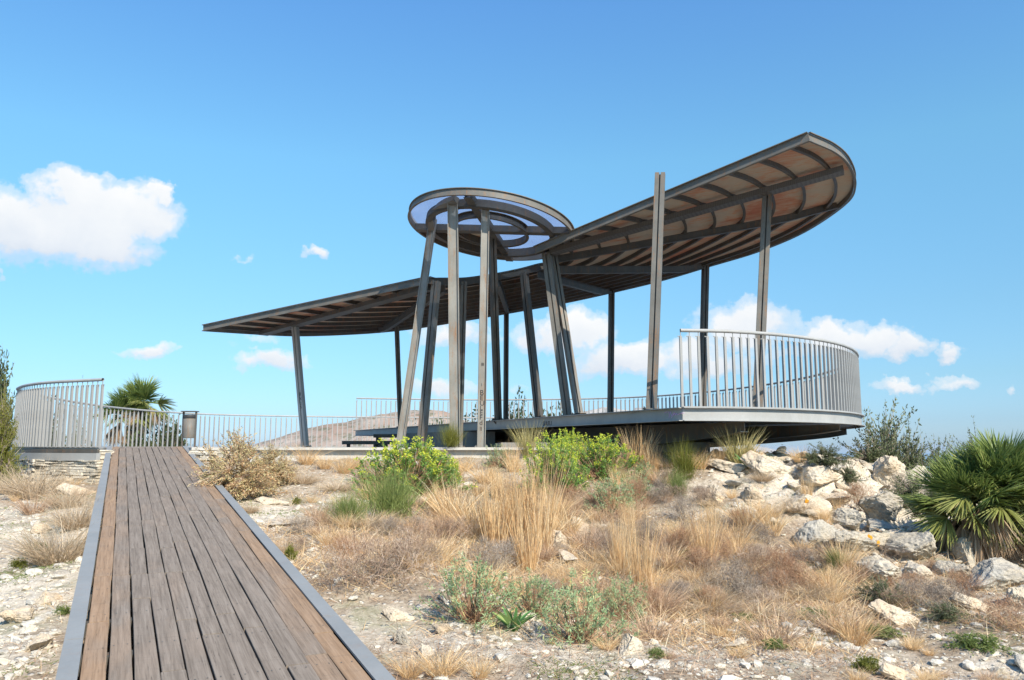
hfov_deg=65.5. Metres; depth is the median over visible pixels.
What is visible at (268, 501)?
boulder
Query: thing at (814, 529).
boulder
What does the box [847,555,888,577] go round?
grass tussock
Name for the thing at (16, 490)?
grass mound
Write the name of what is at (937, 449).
olive tree
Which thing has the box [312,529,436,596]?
dead bush
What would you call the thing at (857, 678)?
grass tuft
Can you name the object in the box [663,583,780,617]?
grass tuft
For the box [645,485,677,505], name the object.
dead bush
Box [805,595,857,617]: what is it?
grass tuft
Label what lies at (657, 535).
dead bush
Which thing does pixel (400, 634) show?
rock
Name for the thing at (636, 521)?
grass tuft
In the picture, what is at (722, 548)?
dead bush
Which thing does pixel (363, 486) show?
grass tussock
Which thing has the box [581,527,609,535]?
dead bush
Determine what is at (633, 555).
grass tussock
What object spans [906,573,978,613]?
dead bush
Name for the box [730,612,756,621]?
weed cushion
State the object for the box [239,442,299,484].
beige shrub
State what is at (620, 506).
grass tussock
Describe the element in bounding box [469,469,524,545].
grass tussock
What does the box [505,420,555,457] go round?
grass tussock
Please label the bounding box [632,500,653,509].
grass tuft
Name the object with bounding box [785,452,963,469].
sea
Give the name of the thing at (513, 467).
grass tussock
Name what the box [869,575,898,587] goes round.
dead bush
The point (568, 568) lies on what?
grass tuft
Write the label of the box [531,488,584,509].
grass tussock
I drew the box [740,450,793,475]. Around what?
boulder
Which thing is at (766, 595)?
dead bush
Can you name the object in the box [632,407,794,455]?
hill
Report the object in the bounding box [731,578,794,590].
grass tuft
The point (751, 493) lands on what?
boulder
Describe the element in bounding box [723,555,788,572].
grass tuft
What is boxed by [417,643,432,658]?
rock
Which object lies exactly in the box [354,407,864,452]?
viewing deck
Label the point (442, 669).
grass tussock
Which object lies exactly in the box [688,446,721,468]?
grass tussock
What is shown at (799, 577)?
dead bush
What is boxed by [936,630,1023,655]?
weed cushion
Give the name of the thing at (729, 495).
grass tussock
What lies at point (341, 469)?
grass tussock
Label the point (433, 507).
grass tussock
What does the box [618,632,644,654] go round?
boulder
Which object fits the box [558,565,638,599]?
grass tuft
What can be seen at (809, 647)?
grass tuft
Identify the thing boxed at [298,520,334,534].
grass tuft
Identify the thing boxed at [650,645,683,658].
grass tuft
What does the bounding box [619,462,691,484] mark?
grass tussock
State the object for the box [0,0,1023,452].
sky
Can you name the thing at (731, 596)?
grass tuft
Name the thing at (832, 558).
green bush
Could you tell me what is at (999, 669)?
stone
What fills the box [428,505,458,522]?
grass tussock
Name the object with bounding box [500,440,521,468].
grass tussock
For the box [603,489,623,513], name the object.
grass tussock
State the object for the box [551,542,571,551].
dead bush
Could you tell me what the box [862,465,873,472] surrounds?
rock
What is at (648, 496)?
grass tuft
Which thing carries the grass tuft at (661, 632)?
on the ground
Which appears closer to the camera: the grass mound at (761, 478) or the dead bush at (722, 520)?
the dead bush at (722, 520)
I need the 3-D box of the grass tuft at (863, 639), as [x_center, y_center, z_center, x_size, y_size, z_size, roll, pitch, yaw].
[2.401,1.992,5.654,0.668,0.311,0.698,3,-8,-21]
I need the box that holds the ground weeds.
[0,447,1022,679]
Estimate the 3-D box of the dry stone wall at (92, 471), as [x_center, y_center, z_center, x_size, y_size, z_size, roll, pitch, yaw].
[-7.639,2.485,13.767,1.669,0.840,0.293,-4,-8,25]
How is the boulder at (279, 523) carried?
on the ground
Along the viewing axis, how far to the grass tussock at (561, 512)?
9.67 m
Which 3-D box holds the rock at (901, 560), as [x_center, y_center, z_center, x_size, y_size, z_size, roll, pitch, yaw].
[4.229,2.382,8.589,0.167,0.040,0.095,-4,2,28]
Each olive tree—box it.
[832,398,928,468]
[839,419,927,468]
[886,412,942,470]
[913,433,955,471]
[945,415,977,453]
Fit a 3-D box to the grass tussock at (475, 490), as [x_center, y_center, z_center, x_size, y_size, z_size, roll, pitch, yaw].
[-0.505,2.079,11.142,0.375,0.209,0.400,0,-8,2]
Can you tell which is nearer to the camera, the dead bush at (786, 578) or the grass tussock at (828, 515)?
the dead bush at (786, 578)
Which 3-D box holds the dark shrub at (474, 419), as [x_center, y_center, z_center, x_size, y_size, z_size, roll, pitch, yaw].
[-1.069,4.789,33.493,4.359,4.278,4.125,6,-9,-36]
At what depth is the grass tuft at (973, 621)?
6.08 m
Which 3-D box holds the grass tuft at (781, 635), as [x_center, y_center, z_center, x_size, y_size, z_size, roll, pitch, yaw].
[1.803,1.916,5.373,0.836,0.307,0.803,-3,-8,19]
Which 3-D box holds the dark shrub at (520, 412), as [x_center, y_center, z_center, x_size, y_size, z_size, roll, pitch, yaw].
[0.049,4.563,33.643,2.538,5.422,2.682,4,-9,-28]
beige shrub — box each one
[187,426,288,499]
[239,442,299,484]
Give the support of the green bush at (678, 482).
on the ground
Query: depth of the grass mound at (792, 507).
9.97 m
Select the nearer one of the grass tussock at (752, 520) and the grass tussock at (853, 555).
the grass tussock at (853, 555)
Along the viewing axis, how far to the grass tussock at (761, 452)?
12.00 m
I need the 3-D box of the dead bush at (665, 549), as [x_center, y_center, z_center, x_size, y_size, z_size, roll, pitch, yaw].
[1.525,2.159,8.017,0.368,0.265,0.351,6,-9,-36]
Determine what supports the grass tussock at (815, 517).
on the ground
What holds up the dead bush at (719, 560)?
on the ground
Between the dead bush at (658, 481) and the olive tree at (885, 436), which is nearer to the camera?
the dead bush at (658, 481)
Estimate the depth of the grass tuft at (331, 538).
7.43 m
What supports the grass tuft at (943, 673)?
on the ground
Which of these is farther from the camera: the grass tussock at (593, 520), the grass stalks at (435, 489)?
the grass stalks at (435, 489)
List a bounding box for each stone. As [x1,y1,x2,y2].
[0,574,10,579]
[0,658,10,664]
[4,673,14,679]
[9,635,23,642]
[18,624,37,633]
[25,568,43,574]
[30,520,40,525]
[481,625,491,629]
[521,611,537,620]
[911,663,919,670]
[962,659,974,670]
[985,650,1001,656]
[989,666,1004,673]
[1007,651,1017,656]
[1014,654,1023,672]
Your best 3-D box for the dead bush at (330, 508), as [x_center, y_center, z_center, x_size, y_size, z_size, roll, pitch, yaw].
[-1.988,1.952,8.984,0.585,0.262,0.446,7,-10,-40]
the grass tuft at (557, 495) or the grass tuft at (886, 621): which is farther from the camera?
the grass tuft at (557, 495)
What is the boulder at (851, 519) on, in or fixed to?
on the ground
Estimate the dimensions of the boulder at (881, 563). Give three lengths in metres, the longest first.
0.567 x 0.327 x 0.298 m
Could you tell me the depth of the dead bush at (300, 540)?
7.19 m
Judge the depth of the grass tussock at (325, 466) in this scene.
12.38 m
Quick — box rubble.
[0,451,1023,679]
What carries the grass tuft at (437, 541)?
on the ground
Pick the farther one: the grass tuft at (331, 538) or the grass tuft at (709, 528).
the grass tuft at (709, 528)
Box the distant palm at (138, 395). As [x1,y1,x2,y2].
[87,372,175,445]
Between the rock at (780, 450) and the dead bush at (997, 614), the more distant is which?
the rock at (780, 450)
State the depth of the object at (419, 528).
8.06 m
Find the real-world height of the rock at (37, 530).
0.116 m
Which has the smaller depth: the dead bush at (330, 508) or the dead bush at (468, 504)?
the dead bush at (330, 508)
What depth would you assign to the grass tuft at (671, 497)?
10.56 m
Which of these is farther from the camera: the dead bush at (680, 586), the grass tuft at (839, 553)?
the grass tuft at (839, 553)
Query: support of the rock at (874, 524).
on the ground
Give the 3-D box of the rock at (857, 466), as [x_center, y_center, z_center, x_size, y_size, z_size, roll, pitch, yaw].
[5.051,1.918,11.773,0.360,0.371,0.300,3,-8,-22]
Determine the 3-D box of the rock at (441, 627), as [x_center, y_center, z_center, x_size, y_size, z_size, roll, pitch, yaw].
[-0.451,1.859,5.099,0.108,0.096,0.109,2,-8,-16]
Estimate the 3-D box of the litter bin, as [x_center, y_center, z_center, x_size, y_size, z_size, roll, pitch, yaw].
[-10.235,2.821,25.249,0.460,1.135,0.410,0,-8,0]
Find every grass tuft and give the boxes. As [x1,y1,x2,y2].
[1,486,64,514]
[8,493,23,501]
[52,470,85,484]
[65,484,92,496]
[290,498,334,518]
[295,504,338,525]
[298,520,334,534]
[305,494,324,502]
[306,521,361,545]
[307,479,358,490]
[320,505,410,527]
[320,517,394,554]
[324,508,368,528]
[368,532,407,557]
[387,525,462,553]
[391,540,438,570]
[408,493,455,504]
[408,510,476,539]
[413,528,480,564]
[418,506,476,526]
[433,484,475,498]
[438,556,529,590]
[460,480,491,490]
[466,520,520,535]
[480,470,509,484]
[503,571,555,597]
[508,479,543,500]
[513,534,572,561]
[517,571,586,590]
[536,490,591,500]
[537,557,603,575]
[538,564,562,577]
[543,481,574,498]
[553,493,591,509]
[557,503,591,519]
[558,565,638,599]
[568,585,619,609]
[573,482,609,503]
[573,522,639,540]
[574,560,608,571]
[580,516,642,531]
[582,548,612,563]
[583,501,638,523]
[585,545,642,576]
[586,632,638,650]
[591,573,655,601]
[595,488,645,505]
[600,610,630,622]
[602,631,636,645]
[607,501,654,520]
[614,507,659,528]
[614,598,699,641]
[620,501,660,521]
[620,570,700,611]
[628,578,709,617]
[630,538,705,569]
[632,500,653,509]
[636,530,692,556]
[637,489,669,503]
[637,516,688,533]
[640,457,676,467]
[640,540,693,570]
[642,592,675,606]
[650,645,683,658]
[659,492,677,501]
[660,588,694,602]
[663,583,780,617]
[665,575,764,607]
[674,564,708,579]
[676,601,720,612]
[682,582,729,610]
[687,499,729,505]
[694,518,725,535]
[702,621,740,636]
[709,641,757,657]
[718,595,756,615]
[719,597,794,617]
[722,599,844,644]
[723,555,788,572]
[731,540,775,564]
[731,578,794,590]
[732,557,769,577]
[740,537,764,544]
[745,582,829,601]
[754,504,789,516]
[774,533,816,551]
[776,578,853,596]
[783,636,828,651]
[785,543,815,556]
[785,606,829,619]
[790,594,890,634]
[794,561,872,596]
[795,558,864,585]
[800,537,863,567]
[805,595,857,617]
[813,604,899,646]
[816,584,852,603]
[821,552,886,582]
[839,664,877,679]
[840,610,883,628]
[856,615,903,628]
[883,627,940,650]
[892,592,928,603]
[900,663,955,679]
[903,666,946,679]
[914,644,944,655]
[921,668,957,676]
[956,614,990,625]
[962,665,1007,679]
[965,673,1018,679]
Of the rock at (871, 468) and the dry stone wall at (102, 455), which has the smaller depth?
the rock at (871, 468)
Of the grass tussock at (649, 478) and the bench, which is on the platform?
the bench
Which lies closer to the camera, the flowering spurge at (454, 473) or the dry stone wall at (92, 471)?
the flowering spurge at (454, 473)
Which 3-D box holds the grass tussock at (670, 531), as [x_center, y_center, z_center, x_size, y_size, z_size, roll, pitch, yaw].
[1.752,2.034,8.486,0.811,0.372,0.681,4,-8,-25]
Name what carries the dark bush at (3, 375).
on the ground
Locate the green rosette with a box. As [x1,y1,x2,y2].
[489,606,538,631]
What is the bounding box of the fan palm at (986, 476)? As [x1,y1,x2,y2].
[895,428,1023,563]
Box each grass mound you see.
[0,457,98,498]
[0,466,50,492]
[0,501,128,565]
[22,489,116,529]
[24,477,96,508]
[239,500,269,513]
[269,533,309,552]
[276,461,309,475]
[289,467,329,483]
[664,559,734,585]
[740,466,786,481]
[758,489,836,512]
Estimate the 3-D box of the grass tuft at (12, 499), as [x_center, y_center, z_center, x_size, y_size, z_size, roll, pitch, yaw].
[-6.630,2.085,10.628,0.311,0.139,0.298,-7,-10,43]
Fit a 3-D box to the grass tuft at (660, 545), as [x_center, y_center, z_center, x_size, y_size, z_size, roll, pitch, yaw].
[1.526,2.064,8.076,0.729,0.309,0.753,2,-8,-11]
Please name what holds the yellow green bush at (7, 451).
on the ground
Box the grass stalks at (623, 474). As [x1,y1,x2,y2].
[620,465,627,479]
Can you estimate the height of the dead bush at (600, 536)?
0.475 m
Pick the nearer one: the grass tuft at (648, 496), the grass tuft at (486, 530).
the grass tuft at (486, 530)
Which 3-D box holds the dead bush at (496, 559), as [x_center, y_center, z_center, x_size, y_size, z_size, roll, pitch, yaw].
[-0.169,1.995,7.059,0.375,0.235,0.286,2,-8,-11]
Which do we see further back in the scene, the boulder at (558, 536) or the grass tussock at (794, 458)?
the grass tussock at (794, 458)
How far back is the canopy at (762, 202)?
16.12 m
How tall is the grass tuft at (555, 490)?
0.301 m
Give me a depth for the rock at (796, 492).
10.70 m
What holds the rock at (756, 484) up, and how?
on the ground
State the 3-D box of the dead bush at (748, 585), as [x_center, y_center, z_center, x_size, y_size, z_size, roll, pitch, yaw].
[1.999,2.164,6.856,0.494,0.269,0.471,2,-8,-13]
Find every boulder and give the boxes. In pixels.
[0,606,34,623]
[34,592,62,604]
[56,483,96,494]
[254,496,289,504]
[267,517,309,525]
[551,530,566,549]
[566,516,590,534]
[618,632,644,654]
[697,484,725,502]
[705,459,746,472]
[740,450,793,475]
[740,487,764,506]
[780,494,831,517]
[793,519,838,548]
[794,466,839,486]
[824,492,850,505]
[830,507,865,530]
[834,530,889,550]
[852,555,901,582]
[857,491,903,521]
[868,599,919,626]
[872,455,905,484]
[878,662,908,679]
[882,531,936,559]
[901,560,934,582]
[948,592,988,612]
[950,537,975,567]
[967,557,1023,590]
[1006,585,1023,606]
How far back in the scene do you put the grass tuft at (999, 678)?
4.74 m
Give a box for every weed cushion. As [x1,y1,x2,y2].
[7,557,29,567]
[52,603,70,615]
[284,542,297,560]
[291,495,302,503]
[645,645,671,660]
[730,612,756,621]
[761,637,790,651]
[797,605,836,621]
[843,653,881,673]
[858,623,909,637]
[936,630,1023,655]
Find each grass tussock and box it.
[279,442,338,464]
[308,452,341,468]
[321,452,359,473]
[340,449,365,468]
[346,472,382,498]
[347,465,383,481]
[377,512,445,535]
[380,646,447,678]
[394,637,494,677]
[414,468,492,519]
[415,492,457,517]
[423,481,445,510]
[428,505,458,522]
[436,483,525,531]
[450,448,481,471]
[451,645,514,679]
[452,462,506,484]
[453,508,497,540]
[456,464,464,476]
[463,483,488,495]
[466,474,527,497]
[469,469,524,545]
[486,469,506,500]
[487,447,545,545]
[496,451,535,471]
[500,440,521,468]
[501,500,557,571]
[503,453,573,551]
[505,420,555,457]
[530,511,576,533]
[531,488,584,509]
[535,491,586,520]
[545,501,592,535]
[549,556,583,585]
[559,515,616,548]
[581,505,614,523]
[602,501,639,571]
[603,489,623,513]
[606,463,623,485]
[609,498,634,515]
[611,500,636,525]
[613,446,642,464]
[614,425,662,467]
[614,507,666,591]
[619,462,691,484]
[620,510,640,532]
[621,467,641,497]
[626,559,680,591]
[632,519,704,555]
[639,441,665,471]
[644,469,657,482]
[648,517,696,546]
[652,515,706,546]
[671,497,729,565]
[681,513,754,546]
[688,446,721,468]
[694,608,737,629]
[702,491,780,529]
[702,501,723,528]
[705,425,769,463]
[708,443,728,459]
[714,511,762,545]
[716,530,759,558]
[722,485,741,498]
[741,440,774,454]
[751,505,796,536]
[752,495,786,520]
[754,498,772,525]
[777,445,818,461]
[795,474,819,495]
[803,527,885,569]
[807,509,823,520]
[812,505,838,524]
[813,506,837,519]
[829,495,844,509]
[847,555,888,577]
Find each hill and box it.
[252,410,463,446]
[583,407,722,450]
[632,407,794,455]
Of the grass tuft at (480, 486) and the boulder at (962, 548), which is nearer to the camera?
the boulder at (962, 548)
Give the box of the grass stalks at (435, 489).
[431,478,438,495]
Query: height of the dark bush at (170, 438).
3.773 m
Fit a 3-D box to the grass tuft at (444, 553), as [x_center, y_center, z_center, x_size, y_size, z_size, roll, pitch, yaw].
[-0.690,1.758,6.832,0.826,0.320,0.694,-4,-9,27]
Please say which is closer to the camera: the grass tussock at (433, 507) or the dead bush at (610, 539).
the dead bush at (610, 539)
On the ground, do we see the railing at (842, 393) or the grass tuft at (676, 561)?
the grass tuft at (676, 561)
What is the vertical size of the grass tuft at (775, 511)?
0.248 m
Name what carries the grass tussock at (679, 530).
on the ground
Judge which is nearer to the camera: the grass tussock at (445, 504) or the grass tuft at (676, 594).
the grass tuft at (676, 594)
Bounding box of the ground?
[0,450,1023,679]
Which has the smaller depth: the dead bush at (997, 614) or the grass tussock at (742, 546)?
the dead bush at (997, 614)
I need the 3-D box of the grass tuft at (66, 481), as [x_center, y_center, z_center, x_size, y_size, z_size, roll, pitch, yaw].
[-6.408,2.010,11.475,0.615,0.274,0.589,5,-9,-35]
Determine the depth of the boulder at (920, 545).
8.60 m
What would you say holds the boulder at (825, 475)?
on the ground
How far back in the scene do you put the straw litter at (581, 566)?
6.76 m
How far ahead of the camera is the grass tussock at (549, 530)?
8.01 m
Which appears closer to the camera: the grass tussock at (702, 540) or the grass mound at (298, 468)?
the grass tussock at (702, 540)
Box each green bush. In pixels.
[0,378,28,483]
[317,484,375,523]
[342,456,436,519]
[438,420,473,446]
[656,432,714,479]
[661,465,690,495]
[818,545,849,569]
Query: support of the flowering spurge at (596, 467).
on the ground
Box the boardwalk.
[55,446,395,679]
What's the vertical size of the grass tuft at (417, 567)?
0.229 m
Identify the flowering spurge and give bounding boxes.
[349,435,477,495]
[422,451,463,484]
[517,428,589,493]
[549,427,587,466]
[569,432,651,480]
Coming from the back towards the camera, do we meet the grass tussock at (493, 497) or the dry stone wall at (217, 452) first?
the dry stone wall at (217, 452)
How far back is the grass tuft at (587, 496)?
10.55 m
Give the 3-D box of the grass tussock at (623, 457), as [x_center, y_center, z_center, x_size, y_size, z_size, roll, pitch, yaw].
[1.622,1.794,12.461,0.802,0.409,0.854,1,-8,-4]
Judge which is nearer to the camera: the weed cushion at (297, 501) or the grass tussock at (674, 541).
the grass tussock at (674, 541)
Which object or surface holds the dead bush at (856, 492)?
on the ground
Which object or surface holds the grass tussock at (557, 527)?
on the ground
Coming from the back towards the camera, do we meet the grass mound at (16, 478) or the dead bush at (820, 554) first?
the grass mound at (16, 478)
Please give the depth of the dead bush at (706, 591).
6.45 m
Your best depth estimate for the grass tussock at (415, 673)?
4.24 m
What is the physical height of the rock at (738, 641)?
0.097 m
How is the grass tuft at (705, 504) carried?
on the ground
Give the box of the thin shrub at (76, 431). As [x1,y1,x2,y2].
[71,375,82,446]
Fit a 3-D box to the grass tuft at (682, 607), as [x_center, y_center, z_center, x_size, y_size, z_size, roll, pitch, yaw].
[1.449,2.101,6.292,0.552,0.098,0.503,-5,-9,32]
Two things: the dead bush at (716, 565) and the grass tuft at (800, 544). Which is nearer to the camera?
the dead bush at (716, 565)
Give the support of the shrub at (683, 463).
on the ground
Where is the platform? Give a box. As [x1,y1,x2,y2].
[13,447,587,475]
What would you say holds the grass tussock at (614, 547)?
on the ground
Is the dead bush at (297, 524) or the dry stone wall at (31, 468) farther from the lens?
the dry stone wall at (31, 468)
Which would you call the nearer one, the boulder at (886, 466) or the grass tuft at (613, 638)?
the grass tuft at (613, 638)
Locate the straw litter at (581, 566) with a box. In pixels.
[1,450,1023,674]
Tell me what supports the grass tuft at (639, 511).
on the ground
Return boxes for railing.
[12,378,493,446]
[356,329,861,429]
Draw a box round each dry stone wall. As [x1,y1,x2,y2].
[13,459,43,479]
[33,459,103,483]
[97,450,114,481]
[188,450,232,469]
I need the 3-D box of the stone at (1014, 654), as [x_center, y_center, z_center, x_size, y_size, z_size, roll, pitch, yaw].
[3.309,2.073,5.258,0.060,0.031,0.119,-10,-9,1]
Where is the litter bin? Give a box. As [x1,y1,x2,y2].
[181,411,198,446]
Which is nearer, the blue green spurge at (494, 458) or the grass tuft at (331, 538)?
the grass tuft at (331, 538)
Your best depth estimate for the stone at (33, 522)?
8.39 m
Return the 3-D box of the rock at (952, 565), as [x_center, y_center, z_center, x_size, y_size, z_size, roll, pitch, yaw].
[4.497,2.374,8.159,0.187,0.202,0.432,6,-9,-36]
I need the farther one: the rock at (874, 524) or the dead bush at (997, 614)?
the rock at (874, 524)
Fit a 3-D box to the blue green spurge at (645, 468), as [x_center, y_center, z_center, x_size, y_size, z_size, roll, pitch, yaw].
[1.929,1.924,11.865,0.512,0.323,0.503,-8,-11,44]
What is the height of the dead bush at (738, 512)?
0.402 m
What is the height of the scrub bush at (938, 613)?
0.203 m
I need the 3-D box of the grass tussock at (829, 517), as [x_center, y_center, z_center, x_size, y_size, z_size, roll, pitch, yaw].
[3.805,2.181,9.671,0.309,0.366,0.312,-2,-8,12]
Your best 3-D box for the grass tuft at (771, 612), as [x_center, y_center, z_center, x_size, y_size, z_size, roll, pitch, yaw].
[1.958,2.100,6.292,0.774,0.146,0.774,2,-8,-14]
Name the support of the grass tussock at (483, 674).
on the ground
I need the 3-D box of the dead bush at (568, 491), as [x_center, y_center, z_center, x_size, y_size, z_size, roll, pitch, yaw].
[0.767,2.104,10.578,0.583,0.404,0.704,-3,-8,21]
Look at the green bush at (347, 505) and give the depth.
8.34 m
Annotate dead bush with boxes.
[277,515,319,534]
[286,535,308,549]
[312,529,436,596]
[322,532,369,570]
[323,502,343,518]
[361,513,414,536]
[365,521,442,572]
[405,513,428,529]
[406,542,446,562]
[429,514,479,541]
[455,498,481,512]
[464,534,520,573]
[478,552,512,570]
[497,536,527,555]
[509,575,569,602]
[549,485,586,507]
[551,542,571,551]
[580,527,627,560]
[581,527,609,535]
[597,532,630,549]
[619,476,649,504]
[619,513,677,551]
[633,528,678,545]
[635,553,666,575]
[638,585,672,605]
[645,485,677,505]
[648,476,681,498]
[649,542,681,559]
[650,578,719,611]
[654,526,704,552]
[657,491,708,521]
[661,483,688,497]
[662,518,709,536]
[666,579,692,594]
[676,543,722,578]
[683,582,727,607]
[686,557,729,575]
[687,483,716,504]
[690,554,777,604]
[706,512,739,531]
[708,556,729,565]
[710,538,749,561]
[722,576,772,601]
[726,506,753,529]
[726,513,757,531]
[726,539,776,569]
[735,521,797,548]
[736,585,798,609]
[750,547,811,586]
[754,566,802,594]
[754,574,782,590]
[759,567,805,591]
[775,561,827,592]
[782,545,823,562]
[806,541,843,569]
[832,481,875,511]
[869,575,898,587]
[870,586,912,608]
[871,543,909,559]
[883,574,937,605]
[887,471,923,494]
[890,570,929,591]
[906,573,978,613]
[920,558,939,569]
[927,566,1002,600]
[961,592,1023,631]
[1005,549,1023,563]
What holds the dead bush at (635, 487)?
on the ground
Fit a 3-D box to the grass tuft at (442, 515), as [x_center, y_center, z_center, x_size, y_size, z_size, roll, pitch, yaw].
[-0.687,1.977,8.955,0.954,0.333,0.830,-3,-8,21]
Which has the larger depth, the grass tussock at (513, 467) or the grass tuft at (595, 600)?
the grass tussock at (513, 467)
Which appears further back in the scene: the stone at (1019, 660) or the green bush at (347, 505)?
the green bush at (347, 505)
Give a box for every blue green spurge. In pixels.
[408,550,522,632]
[480,443,515,467]
[495,567,564,620]
[536,568,640,650]
[583,472,645,512]
[596,572,651,624]
[624,469,664,497]
[628,459,659,479]
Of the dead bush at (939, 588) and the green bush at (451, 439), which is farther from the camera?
the green bush at (451, 439)
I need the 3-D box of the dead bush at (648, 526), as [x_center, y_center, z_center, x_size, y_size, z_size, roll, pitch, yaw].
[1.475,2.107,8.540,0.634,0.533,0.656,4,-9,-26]
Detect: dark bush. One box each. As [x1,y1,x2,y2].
[0,343,26,470]
[48,395,66,446]
[109,411,157,446]
[151,413,192,446]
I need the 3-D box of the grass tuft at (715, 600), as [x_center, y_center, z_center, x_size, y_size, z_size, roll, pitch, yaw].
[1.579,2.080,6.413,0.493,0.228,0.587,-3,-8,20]
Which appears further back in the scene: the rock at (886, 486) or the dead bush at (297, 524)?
the rock at (886, 486)
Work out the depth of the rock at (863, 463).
11.95 m
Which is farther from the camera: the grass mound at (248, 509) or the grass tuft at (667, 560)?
the grass mound at (248, 509)
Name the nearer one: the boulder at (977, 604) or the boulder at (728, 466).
the boulder at (977, 604)
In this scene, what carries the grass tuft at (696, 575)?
on the ground
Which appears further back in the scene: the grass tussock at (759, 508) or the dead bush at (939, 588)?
the grass tussock at (759, 508)
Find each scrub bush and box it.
[796,441,857,468]
[834,466,869,484]
[849,574,910,604]
[885,462,938,508]
[917,596,974,621]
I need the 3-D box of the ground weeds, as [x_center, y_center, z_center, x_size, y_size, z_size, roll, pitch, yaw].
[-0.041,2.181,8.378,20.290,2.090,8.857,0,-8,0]
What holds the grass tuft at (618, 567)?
on the ground
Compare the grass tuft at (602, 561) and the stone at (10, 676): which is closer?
the stone at (10, 676)
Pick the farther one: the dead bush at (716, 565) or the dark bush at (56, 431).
the dark bush at (56, 431)
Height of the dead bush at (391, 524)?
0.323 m
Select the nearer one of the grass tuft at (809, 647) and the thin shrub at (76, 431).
the grass tuft at (809, 647)
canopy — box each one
[202,132,856,446]
[396,187,574,446]
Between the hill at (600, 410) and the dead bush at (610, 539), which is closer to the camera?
the dead bush at (610, 539)
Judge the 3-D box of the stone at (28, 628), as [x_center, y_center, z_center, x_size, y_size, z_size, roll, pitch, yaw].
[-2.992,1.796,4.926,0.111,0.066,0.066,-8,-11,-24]
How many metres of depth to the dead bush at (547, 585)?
6.35 m
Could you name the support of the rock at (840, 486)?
on the ground
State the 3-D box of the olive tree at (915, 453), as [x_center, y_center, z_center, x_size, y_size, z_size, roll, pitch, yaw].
[7.530,2.351,14.869,1.314,1.998,1.221,-2,-8,14]
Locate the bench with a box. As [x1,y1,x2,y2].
[342,434,396,446]
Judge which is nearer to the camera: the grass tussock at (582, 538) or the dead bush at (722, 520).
the grass tussock at (582, 538)
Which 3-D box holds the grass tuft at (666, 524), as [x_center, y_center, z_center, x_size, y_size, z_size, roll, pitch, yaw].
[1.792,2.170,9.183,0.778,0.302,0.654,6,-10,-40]
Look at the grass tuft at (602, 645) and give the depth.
4.80 m
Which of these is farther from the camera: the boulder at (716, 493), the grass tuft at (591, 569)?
the boulder at (716, 493)
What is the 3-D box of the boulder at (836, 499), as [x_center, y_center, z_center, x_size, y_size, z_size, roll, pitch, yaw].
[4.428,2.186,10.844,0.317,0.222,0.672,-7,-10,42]
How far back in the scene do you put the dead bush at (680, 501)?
9.86 m
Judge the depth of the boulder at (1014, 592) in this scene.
6.74 m
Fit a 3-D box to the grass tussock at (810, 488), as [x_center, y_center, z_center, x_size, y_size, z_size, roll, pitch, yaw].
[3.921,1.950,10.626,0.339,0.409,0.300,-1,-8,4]
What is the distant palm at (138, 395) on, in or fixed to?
on the ground
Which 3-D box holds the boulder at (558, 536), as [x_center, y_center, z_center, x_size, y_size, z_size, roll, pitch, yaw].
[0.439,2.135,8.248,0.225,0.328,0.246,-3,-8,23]
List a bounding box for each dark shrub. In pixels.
[415,416,442,424]
[464,404,493,421]
[508,387,531,418]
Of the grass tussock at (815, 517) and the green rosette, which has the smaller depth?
the green rosette
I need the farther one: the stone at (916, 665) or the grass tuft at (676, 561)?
the grass tuft at (676, 561)
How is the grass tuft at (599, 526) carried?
on the ground
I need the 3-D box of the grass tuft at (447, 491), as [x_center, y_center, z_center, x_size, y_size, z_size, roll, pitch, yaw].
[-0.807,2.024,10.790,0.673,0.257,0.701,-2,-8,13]
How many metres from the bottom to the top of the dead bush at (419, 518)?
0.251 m
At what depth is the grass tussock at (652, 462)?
12.17 m
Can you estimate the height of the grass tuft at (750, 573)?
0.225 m
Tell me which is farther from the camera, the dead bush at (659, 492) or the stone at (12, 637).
the dead bush at (659, 492)
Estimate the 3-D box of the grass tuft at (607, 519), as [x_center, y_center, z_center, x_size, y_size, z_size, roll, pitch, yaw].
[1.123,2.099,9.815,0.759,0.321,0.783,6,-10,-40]
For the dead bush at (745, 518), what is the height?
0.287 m
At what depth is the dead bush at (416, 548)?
6.30 m
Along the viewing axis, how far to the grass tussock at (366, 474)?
11.44 m
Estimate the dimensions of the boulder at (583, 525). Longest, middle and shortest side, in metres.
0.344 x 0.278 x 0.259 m
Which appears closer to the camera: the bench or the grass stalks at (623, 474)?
the grass stalks at (623, 474)
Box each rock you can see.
[25,633,53,651]
[30,523,51,533]
[381,606,414,621]
[392,628,409,644]
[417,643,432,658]
[432,623,449,634]
[557,549,578,563]
[724,637,747,648]
[725,480,742,486]
[748,481,763,488]
[775,446,786,453]
[787,482,800,490]
[795,486,808,493]
[817,493,828,497]
[832,489,843,492]
[834,482,852,494]
[841,458,864,478]
[853,458,870,466]
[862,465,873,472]
[866,518,896,531]
[881,484,890,488]
[896,558,910,562]
[904,521,928,530]
[932,560,971,577]
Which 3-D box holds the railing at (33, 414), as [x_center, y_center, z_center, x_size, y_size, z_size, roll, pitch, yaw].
[-7.790,2.637,24.026,8.633,1.176,19.493,-3,-8,19]

